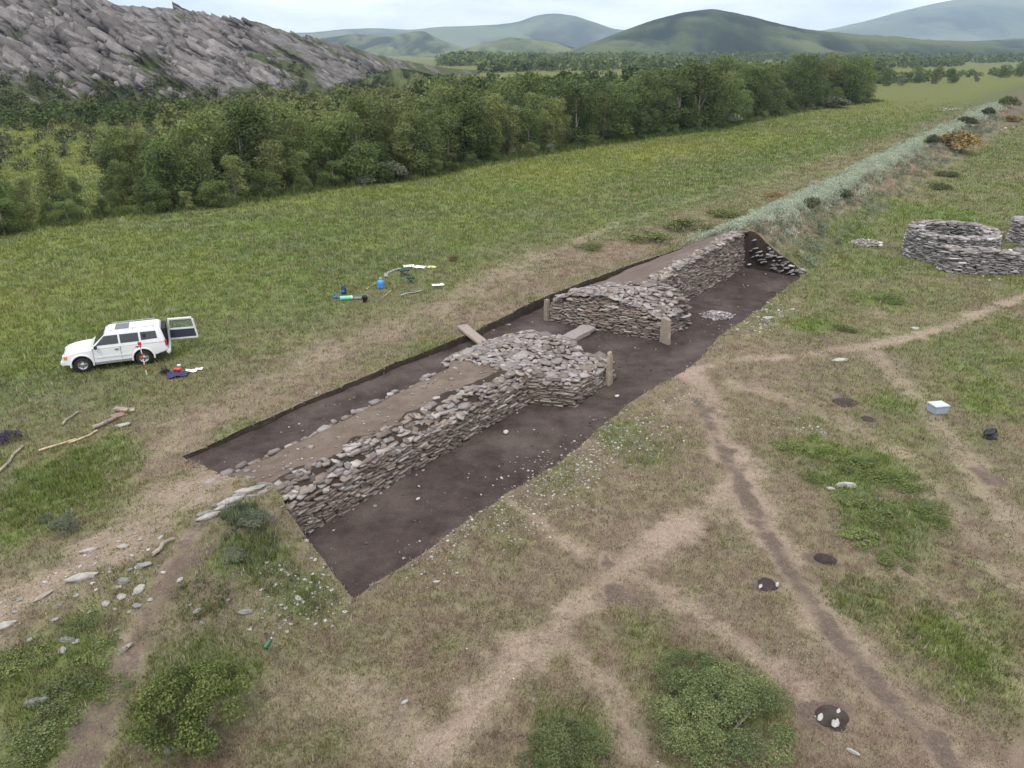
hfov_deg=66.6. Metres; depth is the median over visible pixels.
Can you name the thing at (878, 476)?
herb clump
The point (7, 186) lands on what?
broadleaf tree
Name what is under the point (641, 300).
stone wall
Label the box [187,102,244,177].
birch tree
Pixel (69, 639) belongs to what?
rock
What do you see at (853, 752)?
white stone
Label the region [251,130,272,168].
birch tree
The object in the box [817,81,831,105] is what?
broadleaf tree
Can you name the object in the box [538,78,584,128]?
broadleaf tree
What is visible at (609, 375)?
standing stone
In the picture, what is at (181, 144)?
birch tree
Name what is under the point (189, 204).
edge bush
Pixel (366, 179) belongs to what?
willow shrub
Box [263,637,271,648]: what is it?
green bottle
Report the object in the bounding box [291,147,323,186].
broadleaf tree
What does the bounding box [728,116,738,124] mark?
edge bush
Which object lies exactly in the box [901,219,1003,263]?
stone ring
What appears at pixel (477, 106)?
birch tree
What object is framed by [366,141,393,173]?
broadleaf tree
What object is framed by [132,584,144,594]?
rock
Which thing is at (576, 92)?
broadleaf tree
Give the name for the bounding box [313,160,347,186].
edge bush
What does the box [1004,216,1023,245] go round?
stone ring
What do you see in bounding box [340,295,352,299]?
rolled mat
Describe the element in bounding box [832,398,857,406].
soil mound
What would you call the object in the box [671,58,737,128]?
broadleaf tree
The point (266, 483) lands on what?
rock
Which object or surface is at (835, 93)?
broadleaf tree
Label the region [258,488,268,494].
rock
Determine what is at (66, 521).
sagebrush clump
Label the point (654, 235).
herb clump
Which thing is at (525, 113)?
broadleaf tree
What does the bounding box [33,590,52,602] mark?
rock
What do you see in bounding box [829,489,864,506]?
herb clump
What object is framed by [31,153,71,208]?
birch tree
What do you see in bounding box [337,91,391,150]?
broadleaf tree
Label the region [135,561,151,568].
rock
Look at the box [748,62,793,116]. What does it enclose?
broadleaf tree
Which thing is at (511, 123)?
birch tree
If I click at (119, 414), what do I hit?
board
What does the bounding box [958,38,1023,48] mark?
hills
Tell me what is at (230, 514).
tall weeds
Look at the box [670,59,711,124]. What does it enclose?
broadleaf tree
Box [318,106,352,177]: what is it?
birch tree
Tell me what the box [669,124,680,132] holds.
edge bush
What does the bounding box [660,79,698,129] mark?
broadleaf tree
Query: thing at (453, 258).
herb clump
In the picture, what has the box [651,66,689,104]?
broadleaf tree
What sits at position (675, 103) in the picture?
birch tree
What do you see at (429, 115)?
birch tree
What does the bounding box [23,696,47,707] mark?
rock
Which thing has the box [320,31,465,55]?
hills
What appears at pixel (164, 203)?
edge bush
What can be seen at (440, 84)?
birch tree
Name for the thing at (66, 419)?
wooden pole
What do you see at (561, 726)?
leafy shrub
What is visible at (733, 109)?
broadleaf tree
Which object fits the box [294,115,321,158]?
birch tree
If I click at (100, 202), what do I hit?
edge bush
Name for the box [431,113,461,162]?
birch tree
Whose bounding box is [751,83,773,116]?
broadleaf tree
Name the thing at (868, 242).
stone heap
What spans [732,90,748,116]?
broadleaf tree
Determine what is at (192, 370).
cloth
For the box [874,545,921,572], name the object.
herb clump
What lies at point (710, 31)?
round hill
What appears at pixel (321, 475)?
stone wall
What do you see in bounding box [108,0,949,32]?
sky
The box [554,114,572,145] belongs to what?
birch tree
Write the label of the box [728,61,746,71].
broadleaf tree
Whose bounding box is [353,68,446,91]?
grassy knoll
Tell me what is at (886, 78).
tree
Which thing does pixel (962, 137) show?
ochre bush
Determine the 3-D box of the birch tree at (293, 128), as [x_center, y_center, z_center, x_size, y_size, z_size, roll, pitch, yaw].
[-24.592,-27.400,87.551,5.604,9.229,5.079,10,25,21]
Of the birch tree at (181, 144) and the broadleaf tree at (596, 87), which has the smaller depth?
the birch tree at (181, 144)
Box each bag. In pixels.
[159,365,169,374]
[982,428,998,439]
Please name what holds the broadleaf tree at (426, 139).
on the ground at (754, 510)
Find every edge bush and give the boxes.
[0,197,24,234]
[46,200,85,224]
[90,196,109,215]
[125,181,171,211]
[178,191,194,208]
[194,179,238,207]
[249,170,281,196]
[291,175,311,191]
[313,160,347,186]
[374,162,393,182]
[427,159,442,173]
[442,152,458,171]
[464,154,478,163]
[486,145,500,160]
[524,142,536,155]
[545,143,553,152]
[551,137,561,148]
[586,134,599,145]
[602,125,628,141]
[628,126,647,138]
[656,127,667,135]
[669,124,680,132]
[717,116,727,125]
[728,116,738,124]
[788,104,799,110]
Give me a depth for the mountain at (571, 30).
4788.81 m
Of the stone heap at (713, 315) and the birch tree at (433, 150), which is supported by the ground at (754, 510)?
the birch tree at (433, 150)
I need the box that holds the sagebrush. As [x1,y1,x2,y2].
[671,104,1007,264]
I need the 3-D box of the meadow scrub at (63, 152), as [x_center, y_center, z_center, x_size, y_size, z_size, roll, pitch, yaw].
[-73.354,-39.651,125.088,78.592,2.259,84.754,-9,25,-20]
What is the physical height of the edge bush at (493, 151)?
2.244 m
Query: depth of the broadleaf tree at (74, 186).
71.44 m
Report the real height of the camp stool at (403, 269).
0.458 m
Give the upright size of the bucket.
0.427 m
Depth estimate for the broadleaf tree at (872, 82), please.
227.34 m
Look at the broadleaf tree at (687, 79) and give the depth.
145.38 m
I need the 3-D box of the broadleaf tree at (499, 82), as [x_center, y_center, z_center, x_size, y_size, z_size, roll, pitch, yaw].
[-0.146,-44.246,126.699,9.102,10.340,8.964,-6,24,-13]
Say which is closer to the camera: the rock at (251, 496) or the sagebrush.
the rock at (251, 496)
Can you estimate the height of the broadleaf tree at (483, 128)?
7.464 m
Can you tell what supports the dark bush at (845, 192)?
on the ground at (754, 510)
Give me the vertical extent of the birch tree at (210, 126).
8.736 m
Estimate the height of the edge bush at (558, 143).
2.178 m
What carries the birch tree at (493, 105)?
on the ground at (754, 510)
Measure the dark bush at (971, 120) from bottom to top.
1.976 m
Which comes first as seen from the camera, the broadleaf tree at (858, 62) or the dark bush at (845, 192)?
the dark bush at (845, 192)
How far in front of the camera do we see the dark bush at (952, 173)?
90.34 m
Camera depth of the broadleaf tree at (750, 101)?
164.03 m
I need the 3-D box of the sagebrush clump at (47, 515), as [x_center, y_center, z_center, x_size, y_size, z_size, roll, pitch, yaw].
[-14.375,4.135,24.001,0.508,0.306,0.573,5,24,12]
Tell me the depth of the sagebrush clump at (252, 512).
22.00 m
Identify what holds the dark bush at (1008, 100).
on the ground at (754, 510)
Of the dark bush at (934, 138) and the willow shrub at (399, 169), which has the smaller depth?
the willow shrub at (399, 169)
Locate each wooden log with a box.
[91,416,116,428]
[150,537,174,555]
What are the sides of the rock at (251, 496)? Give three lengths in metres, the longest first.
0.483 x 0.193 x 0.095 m
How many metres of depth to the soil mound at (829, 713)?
17.04 m
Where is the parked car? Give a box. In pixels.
[61,316,197,371]
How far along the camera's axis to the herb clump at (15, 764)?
15.66 m
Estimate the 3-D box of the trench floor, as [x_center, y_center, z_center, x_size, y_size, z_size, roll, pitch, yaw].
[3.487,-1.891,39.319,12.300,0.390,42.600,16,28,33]
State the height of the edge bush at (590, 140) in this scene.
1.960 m
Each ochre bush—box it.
[939,130,983,152]
[1001,115,1023,121]
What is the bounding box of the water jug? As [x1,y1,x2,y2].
[377,278,384,288]
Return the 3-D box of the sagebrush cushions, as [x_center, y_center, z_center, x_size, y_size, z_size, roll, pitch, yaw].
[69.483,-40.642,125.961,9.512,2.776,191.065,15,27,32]
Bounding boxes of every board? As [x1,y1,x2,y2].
[110,412,126,417]
[113,406,128,411]
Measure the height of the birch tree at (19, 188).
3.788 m
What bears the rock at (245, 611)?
on the ground at (754, 510)
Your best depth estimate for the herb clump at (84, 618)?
18.60 m
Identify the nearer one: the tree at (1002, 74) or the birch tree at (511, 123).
the birch tree at (511, 123)
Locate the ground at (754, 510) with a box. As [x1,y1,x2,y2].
[0,56,1023,767]
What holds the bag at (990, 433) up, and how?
on the ground at (754, 510)
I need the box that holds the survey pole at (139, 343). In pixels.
[137,342,146,374]
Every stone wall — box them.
[204,329,615,533]
[549,230,747,339]
[934,244,1023,275]
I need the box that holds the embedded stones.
[747,239,807,274]
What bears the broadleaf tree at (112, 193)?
on the ground at (754, 510)
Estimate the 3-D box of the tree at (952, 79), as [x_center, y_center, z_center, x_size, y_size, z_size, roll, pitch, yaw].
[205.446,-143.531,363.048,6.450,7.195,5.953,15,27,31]
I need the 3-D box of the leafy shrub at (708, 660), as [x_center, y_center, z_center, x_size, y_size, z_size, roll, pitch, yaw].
[4.198,6.678,17.784,1.938,0.746,2.069,-6,24,-13]
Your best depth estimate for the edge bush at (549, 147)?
111.88 m
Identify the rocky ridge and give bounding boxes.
[0,0,480,112]
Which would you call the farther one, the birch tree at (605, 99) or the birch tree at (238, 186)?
the birch tree at (605, 99)
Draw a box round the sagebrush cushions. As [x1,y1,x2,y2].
[685,101,1012,242]
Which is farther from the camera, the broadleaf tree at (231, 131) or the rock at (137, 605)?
the broadleaf tree at (231, 131)
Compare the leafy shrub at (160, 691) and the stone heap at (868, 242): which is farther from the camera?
the stone heap at (868, 242)
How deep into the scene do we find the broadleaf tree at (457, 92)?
99.98 m
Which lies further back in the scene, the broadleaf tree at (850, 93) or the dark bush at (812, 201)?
the broadleaf tree at (850, 93)
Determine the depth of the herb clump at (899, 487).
26.09 m
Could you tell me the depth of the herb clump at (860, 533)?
23.25 m
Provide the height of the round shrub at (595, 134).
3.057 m
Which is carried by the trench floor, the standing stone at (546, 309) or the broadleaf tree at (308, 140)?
the standing stone at (546, 309)
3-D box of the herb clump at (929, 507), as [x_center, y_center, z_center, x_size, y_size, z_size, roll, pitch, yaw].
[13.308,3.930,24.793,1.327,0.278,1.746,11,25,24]
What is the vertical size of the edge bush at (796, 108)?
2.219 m
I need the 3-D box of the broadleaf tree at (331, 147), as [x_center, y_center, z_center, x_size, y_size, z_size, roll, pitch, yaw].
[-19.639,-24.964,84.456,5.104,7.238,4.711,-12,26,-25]
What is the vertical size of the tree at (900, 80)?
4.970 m
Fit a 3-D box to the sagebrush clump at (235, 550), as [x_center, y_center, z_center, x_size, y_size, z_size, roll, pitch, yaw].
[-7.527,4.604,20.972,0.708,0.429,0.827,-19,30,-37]
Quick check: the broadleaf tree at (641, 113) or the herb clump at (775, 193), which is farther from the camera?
the broadleaf tree at (641, 113)
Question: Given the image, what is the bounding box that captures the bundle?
[173,367,181,371]
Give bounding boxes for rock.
[0,620,16,629]
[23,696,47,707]
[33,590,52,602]
[58,636,74,642]
[58,646,66,653]
[63,572,97,582]
[77,547,97,552]
[102,600,109,606]
[116,544,129,548]
[116,577,130,584]
[117,593,126,599]
[117,642,131,654]
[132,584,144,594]
[132,603,141,607]
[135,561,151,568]
[162,747,178,754]
[192,608,200,613]
[195,511,219,520]
[196,510,209,516]
[213,504,227,510]
[215,495,243,505]
[232,493,246,496]
[233,488,254,493]
[237,609,253,614]
[243,494,258,498]
[249,484,264,489]
[256,482,272,486]
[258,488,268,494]
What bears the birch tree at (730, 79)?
on the ground at (754, 510)
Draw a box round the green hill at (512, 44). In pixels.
[395,37,574,56]
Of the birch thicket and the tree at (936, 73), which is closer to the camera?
the birch thicket
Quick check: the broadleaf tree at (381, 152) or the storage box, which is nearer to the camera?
the storage box
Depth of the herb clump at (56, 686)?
17.01 m
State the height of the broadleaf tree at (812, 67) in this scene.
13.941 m
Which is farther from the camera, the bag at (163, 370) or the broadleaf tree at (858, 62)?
the broadleaf tree at (858, 62)
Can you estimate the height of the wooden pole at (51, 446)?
0.080 m
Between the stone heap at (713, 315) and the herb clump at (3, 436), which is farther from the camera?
the stone heap at (713, 315)
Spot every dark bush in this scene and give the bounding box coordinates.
[803,197,820,206]
[838,188,854,196]
[924,133,942,144]
[927,182,954,189]
[934,171,960,175]
[954,115,979,126]
[981,107,995,116]
[998,95,1022,107]
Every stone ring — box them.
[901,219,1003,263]
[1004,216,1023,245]
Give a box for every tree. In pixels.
[0,172,15,198]
[0,178,27,222]
[8,176,37,216]
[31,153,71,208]
[37,201,58,221]
[58,176,84,206]
[65,198,84,216]
[90,126,143,189]
[90,142,142,200]
[103,189,123,208]
[106,159,137,203]
[122,129,153,189]
[130,134,180,188]
[132,171,161,208]
[139,136,180,199]
[143,140,203,206]
[163,119,221,185]
[166,132,191,172]
[173,143,214,203]
[183,108,235,193]
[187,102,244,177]
[195,120,264,186]
[211,97,283,187]
[220,154,251,197]
[225,161,260,196]
[249,138,289,194]
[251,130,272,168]
[256,94,298,169]
[269,134,310,185]
[271,100,312,172]
[281,148,312,189]
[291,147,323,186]
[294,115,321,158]
[295,130,338,175]
[307,119,353,183]
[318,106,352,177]
[334,110,383,183]
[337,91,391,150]
[339,103,366,156]
[342,93,391,167]
[353,99,394,160]
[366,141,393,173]
[371,121,398,161]
[376,96,412,167]
[380,117,404,162]
[389,109,429,174]
[393,116,448,174]
[401,94,432,122]
[408,96,451,153]
[419,82,459,154]
[419,107,444,153]
[420,133,440,169]
[422,78,448,103]
[425,81,491,159]
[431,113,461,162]
[434,102,482,163]
[451,75,483,110]
[458,107,499,161]
[461,95,494,129]
[472,93,506,155]
[480,121,505,157]
[483,84,530,153]
[485,77,522,112]
[494,67,555,136]
[498,103,525,154]
[513,107,542,153]
[521,91,549,137]
[529,115,549,149]
[531,96,557,143]
[536,97,567,148]
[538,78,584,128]
[550,95,585,143]
[554,83,605,144]
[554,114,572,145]
[572,106,602,142]
[583,78,616,136]
[588,92,619,139]
[594,81,642,139]
[613,78,658,135]
[617,108,637,137]
[622,76,650,131]
[635,69,665,133]
[638,75,668,126]
[646,88,680,132]
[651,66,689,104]
[659,73,682,100]
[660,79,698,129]
[665,89,686,129]
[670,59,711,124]
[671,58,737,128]
[678,78,701,126]
[680,98,701,128]
[695,79,728,128]
[704,71,734,125]
[708,55,738,72]
[714,70,751,122]
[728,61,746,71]
[729,61,757,78]
[729,69,757,108]
[730,78,753,114]
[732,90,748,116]
[740,62,768,115]
[741,89,754,117]
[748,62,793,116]
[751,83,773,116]
[756,62,775,83]
[764,86,785,112]
[772,79,787,109]
[776,65,812,107]
[776,67,791,88]
[780,90,796,108]
[783,60,809,103]
[785,50,812,63]
[791,53,827,106]
[792,56,824,88]
[806,84,824,105]
[815,60,836,97]
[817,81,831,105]
[823,49,851,89]
[829,87,843,97]
[833,53,878,101]
[833,64,868,101]
[861,69,877,99]
[877,67,894,85]
[897,75,906,85]
[909,66,926,82]
[930,65,944,83]
[946,68,958,82]
[972,72,979,81]
[997,64,1013,77]
[1013,62,1023,76]
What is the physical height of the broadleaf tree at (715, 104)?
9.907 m
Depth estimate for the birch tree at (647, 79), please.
134.28 m
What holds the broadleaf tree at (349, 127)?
on the ground at (754, 510)
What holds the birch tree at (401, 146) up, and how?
on the ground at (754, 510)
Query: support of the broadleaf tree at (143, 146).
on the ground at (754, 510)
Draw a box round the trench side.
[182,231,807,458]
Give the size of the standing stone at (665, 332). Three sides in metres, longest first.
1.413 x 0.667 x 0.267 m
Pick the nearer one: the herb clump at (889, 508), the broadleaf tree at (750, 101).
the herb clump at (889, 508)
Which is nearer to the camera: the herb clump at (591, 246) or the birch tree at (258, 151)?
the herb clump at (591, 246)
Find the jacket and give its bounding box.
[167,370,187,377]
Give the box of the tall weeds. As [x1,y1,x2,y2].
[0,98,1023,686]
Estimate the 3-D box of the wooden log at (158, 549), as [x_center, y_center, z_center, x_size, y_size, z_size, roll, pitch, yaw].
[-9.447,4.367,21.033,0.226,0.120,0.746,9,28,21]
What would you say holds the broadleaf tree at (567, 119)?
on the ground at (754, 510)
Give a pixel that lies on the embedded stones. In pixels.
(799, 270)
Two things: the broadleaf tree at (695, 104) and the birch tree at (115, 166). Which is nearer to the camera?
the birch tree at (115, 166)
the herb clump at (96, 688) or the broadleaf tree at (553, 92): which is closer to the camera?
the herb clump at (96, 688)
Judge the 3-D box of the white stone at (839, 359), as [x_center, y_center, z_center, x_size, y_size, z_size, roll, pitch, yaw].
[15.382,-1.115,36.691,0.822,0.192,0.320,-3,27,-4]
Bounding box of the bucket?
[362,294,367,302]
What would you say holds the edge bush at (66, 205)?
on the ground at (754, 510)
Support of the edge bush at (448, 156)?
on the ground at (754, 510)
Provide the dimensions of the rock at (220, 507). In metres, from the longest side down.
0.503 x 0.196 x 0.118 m
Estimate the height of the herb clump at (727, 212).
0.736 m
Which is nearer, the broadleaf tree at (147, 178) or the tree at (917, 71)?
the broadleaf tree at (147, 178)
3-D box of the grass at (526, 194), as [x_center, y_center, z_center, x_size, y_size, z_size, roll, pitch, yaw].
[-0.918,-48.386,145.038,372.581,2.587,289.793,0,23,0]
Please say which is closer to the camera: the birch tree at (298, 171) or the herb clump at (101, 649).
the herb clump at (101, 649)
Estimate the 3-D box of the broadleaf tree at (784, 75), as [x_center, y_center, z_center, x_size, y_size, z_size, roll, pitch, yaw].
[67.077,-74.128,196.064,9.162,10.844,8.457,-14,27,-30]
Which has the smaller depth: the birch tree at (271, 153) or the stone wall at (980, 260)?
the stone wall at (980, 260)
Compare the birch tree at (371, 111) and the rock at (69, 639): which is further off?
the birch tree at (371, 111)
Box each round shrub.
[578,126,599,139]
[673,109,707,128]
[817,96,852,107]
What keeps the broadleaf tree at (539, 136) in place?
on the ground at (754, 510)
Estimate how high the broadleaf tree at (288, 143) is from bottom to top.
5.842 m
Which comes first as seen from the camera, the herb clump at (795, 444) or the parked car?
the herb clump at (795, 444)
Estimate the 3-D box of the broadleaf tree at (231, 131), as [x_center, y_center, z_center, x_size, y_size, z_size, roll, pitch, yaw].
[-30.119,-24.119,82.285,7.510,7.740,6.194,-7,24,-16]
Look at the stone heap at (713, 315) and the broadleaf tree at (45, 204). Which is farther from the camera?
the broadleaf tree at (45, 204)
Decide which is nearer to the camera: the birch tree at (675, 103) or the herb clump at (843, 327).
the herb clump at (843, 327)
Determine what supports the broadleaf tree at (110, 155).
on the ground at (754, 510)
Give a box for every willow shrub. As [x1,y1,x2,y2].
[354,171,376,182]
[368,159,408,179]
[722,112,742,121]
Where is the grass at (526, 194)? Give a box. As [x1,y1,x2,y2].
[0,96,1023,767]
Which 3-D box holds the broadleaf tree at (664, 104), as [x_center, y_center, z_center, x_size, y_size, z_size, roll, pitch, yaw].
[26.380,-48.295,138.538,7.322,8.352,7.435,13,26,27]
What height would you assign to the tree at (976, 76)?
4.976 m
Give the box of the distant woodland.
[433,50,1023,83]
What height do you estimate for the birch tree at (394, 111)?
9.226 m
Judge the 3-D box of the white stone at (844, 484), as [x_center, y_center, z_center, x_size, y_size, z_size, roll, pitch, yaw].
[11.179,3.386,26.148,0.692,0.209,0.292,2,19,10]
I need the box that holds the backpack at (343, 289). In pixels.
[341,285,346,293]
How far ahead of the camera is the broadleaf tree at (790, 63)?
198.76 m
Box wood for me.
[0,65,735,168]
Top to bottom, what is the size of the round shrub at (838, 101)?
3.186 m
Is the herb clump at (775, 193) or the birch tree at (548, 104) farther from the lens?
the birch tree at (548, 104)
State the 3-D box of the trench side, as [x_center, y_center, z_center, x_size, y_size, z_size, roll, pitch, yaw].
[3.592,-2.864,38.803,11.520,2.617,41.596,16,28,32]
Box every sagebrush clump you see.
[32,513,52,523]
[47,510,79,536]
[219,545,246,563]
[237,507,272,527]
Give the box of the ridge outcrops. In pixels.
[0,0,402,111]
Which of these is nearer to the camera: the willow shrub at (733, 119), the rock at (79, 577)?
the rock at (79, 577)
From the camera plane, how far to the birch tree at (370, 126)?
89.03 m
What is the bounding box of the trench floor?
[187,268,799,598]
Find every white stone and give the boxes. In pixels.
[113,422,129,426]
[817,713,822,720]
[831,358,847,361]
[831,719,839,726]
[835,482,856,487]
[846,748,859,755]
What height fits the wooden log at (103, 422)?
0.160 m
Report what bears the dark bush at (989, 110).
on the ground at (754, 510)
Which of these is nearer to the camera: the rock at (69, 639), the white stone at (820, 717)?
the white stone at (820, 717)
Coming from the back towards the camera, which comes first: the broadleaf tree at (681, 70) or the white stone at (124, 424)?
the broadleaf tree at (681, 70)
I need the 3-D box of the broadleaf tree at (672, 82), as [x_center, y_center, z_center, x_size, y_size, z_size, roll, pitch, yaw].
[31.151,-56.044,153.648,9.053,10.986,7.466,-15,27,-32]
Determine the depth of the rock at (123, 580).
19.89 m
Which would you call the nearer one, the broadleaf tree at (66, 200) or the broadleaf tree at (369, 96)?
the broadleaf tree at (66, 200)
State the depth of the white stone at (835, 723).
16.85 m
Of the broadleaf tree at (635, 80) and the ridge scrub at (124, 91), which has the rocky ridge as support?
the ridge scrub at (124, 91)
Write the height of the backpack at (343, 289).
0.522 m
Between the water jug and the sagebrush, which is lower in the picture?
the water jug
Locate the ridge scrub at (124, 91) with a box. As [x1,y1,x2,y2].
[0,53,390,117]
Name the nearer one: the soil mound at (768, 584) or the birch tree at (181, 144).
the soil mound at (768, 584)
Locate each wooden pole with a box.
[0,445,23,471]
[38,438,75,450]
[61,411,78,424]
[68,430,97,443]
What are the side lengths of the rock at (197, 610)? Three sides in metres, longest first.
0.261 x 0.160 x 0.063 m
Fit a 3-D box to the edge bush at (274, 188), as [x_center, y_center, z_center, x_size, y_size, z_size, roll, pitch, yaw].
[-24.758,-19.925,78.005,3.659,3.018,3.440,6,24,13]
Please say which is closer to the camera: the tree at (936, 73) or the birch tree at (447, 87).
the birch tree at (447, 87)
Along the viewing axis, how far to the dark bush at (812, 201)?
62.95 m
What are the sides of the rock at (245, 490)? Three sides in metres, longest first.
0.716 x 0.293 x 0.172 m
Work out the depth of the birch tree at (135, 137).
80.58 m
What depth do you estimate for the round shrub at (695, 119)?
145.39 m
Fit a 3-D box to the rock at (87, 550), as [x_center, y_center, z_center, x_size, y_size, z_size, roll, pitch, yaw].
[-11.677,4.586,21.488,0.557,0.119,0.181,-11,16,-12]
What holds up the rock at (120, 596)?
on the ground at (754, 510)
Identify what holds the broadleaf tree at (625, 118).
on the ground at (754, 510)
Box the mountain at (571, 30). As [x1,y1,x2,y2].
[296,14,623,47]
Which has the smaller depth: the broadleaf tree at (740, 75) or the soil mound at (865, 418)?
the soil mound at (865, 418)
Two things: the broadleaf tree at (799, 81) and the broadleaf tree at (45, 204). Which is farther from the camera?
the broadleaf tree at (799, 81)
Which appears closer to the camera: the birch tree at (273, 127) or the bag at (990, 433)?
the bag at (990, 433)
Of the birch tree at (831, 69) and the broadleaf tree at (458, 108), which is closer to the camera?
the broadleaf tree at (458, 108)
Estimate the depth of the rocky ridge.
260.65 m
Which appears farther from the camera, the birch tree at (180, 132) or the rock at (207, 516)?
the birch tree at (180, 132)
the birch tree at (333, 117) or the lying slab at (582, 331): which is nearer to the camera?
the lying slab at (582, 331)
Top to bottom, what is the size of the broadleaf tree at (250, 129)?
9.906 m
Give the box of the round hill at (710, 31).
[483,9,1023,58]
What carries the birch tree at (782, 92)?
on the ground at (754, 510)
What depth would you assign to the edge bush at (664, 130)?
135.14 m
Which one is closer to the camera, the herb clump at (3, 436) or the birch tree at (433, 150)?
the herb clump at (3, 436)
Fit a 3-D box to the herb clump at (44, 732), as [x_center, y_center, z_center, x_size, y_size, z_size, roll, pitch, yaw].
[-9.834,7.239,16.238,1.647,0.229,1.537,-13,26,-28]
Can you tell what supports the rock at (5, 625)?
on the ground at (754, 510)
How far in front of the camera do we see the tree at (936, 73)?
352.90 m
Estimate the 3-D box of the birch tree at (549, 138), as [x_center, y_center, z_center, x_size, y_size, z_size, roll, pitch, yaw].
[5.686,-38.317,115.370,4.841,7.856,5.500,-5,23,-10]
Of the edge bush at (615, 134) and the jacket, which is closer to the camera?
the jacket
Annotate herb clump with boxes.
[0,429,24,443]
[0,637,57,679]
[0,707,83,763]
[0,742,56,767]
[21,664,99,718]
[62,609,104,636]
[69,636,131,668]
[81,668,135,707]
[447,256,459,261]
[573,242,602,250]
[626,230,673,243]
[662,217,715,230]
[706,208,741,216]
[761,190,788,197]
[771,438,809,455]
[802,470,829,486]
[807,443,852,464]
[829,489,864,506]
[832,525,886,551]
[833,324,856,332]
[836,455,893,484]
[850,499,903,528]
[872,293,908,303]
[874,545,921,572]
[879,471,936,496]
[908,495,953,521]
[923,514,956,533]
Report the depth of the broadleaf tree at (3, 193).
63.58 m
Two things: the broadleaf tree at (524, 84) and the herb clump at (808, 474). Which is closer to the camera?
the herb clump at (808, 474)
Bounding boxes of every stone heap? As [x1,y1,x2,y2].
[698,310,735,320]
[848,238,883,246]
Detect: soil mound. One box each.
[758,577,777,591]
[814,553,836,565]
[815,705,848,731]
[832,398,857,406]
[860,415,875,421]
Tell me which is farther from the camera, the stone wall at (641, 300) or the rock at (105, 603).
the stone wall at (641, 300)
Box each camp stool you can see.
[397,268,409,276]
[406,276,414,284]
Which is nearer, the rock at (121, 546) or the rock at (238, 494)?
the rock at (121, 546)
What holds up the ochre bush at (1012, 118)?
on the ground at (754, 510)
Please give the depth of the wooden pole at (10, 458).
27.75 m
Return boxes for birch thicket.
[149,73,491,162]
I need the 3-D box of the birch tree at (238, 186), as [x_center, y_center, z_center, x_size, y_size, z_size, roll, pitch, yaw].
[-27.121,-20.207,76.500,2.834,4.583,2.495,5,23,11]
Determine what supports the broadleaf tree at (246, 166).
on the ground at (754, 510)
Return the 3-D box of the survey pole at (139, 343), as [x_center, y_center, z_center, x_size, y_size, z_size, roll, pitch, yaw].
[-16.480,-1.131,34.783,0.162,1.581,0.042,0,23,0]
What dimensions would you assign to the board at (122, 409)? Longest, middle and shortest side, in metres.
0.550 x 0.260 x 0.070 m
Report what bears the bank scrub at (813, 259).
on the ground at (754, 510)
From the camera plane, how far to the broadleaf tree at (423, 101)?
103.30 m
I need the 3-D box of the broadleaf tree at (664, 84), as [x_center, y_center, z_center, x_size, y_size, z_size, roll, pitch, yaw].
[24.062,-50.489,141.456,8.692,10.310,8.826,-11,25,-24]
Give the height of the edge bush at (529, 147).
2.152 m
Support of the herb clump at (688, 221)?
on the ground at (754, 510)
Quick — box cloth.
[185,369,196,372]
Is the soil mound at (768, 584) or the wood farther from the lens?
the wood
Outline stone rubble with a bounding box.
[0,108,1020,764]
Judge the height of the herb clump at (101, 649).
0.225 m
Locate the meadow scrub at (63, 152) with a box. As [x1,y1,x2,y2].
[0,115,165,170]
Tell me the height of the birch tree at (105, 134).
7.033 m
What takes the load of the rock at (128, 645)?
on the ground at (754, 510)
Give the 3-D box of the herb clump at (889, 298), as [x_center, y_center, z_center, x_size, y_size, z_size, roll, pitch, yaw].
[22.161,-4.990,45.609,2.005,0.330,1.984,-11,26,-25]
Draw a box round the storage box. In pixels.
[927,401,949,414]
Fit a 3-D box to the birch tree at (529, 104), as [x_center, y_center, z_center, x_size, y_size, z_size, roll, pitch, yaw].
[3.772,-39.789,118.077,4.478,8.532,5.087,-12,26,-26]
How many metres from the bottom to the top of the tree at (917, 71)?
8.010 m
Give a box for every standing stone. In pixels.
[544,298,549,320]
[605,351,612,385]
[659,317,670,344]
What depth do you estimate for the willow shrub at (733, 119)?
154.10 m
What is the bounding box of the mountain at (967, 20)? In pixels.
[821,0,1023,40]
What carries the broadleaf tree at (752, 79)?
on the ground at (754, 510)
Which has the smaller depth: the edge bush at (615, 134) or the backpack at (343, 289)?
the backpack at (343, 289)
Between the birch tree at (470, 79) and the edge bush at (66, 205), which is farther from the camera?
the birch tree at (470, 79)
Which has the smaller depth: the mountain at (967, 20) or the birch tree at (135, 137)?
the birch tree at (135, 137)
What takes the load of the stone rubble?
on the ground at (754, 510)
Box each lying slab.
[457,324,485,343]
[562,324,595,341]
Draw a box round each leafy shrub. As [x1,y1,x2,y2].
[127,657,252,765]
[516,717,612,767]
[643,659,797,767]
[650,647,735,715]
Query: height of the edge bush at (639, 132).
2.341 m
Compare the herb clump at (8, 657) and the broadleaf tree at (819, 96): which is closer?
the herb clump at (8, 657)
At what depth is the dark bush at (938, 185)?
82.27 m
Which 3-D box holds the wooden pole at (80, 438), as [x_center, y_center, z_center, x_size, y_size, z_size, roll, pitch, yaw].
[-16.123,1.987,29.375,0.183,0.080,1.169,11,26,25]
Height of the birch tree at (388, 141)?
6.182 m
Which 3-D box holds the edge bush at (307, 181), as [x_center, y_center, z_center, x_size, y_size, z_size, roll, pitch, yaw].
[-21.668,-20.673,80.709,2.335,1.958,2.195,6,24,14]
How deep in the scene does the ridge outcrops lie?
238.77 m
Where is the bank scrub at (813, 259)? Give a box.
[753,112,1006,267]

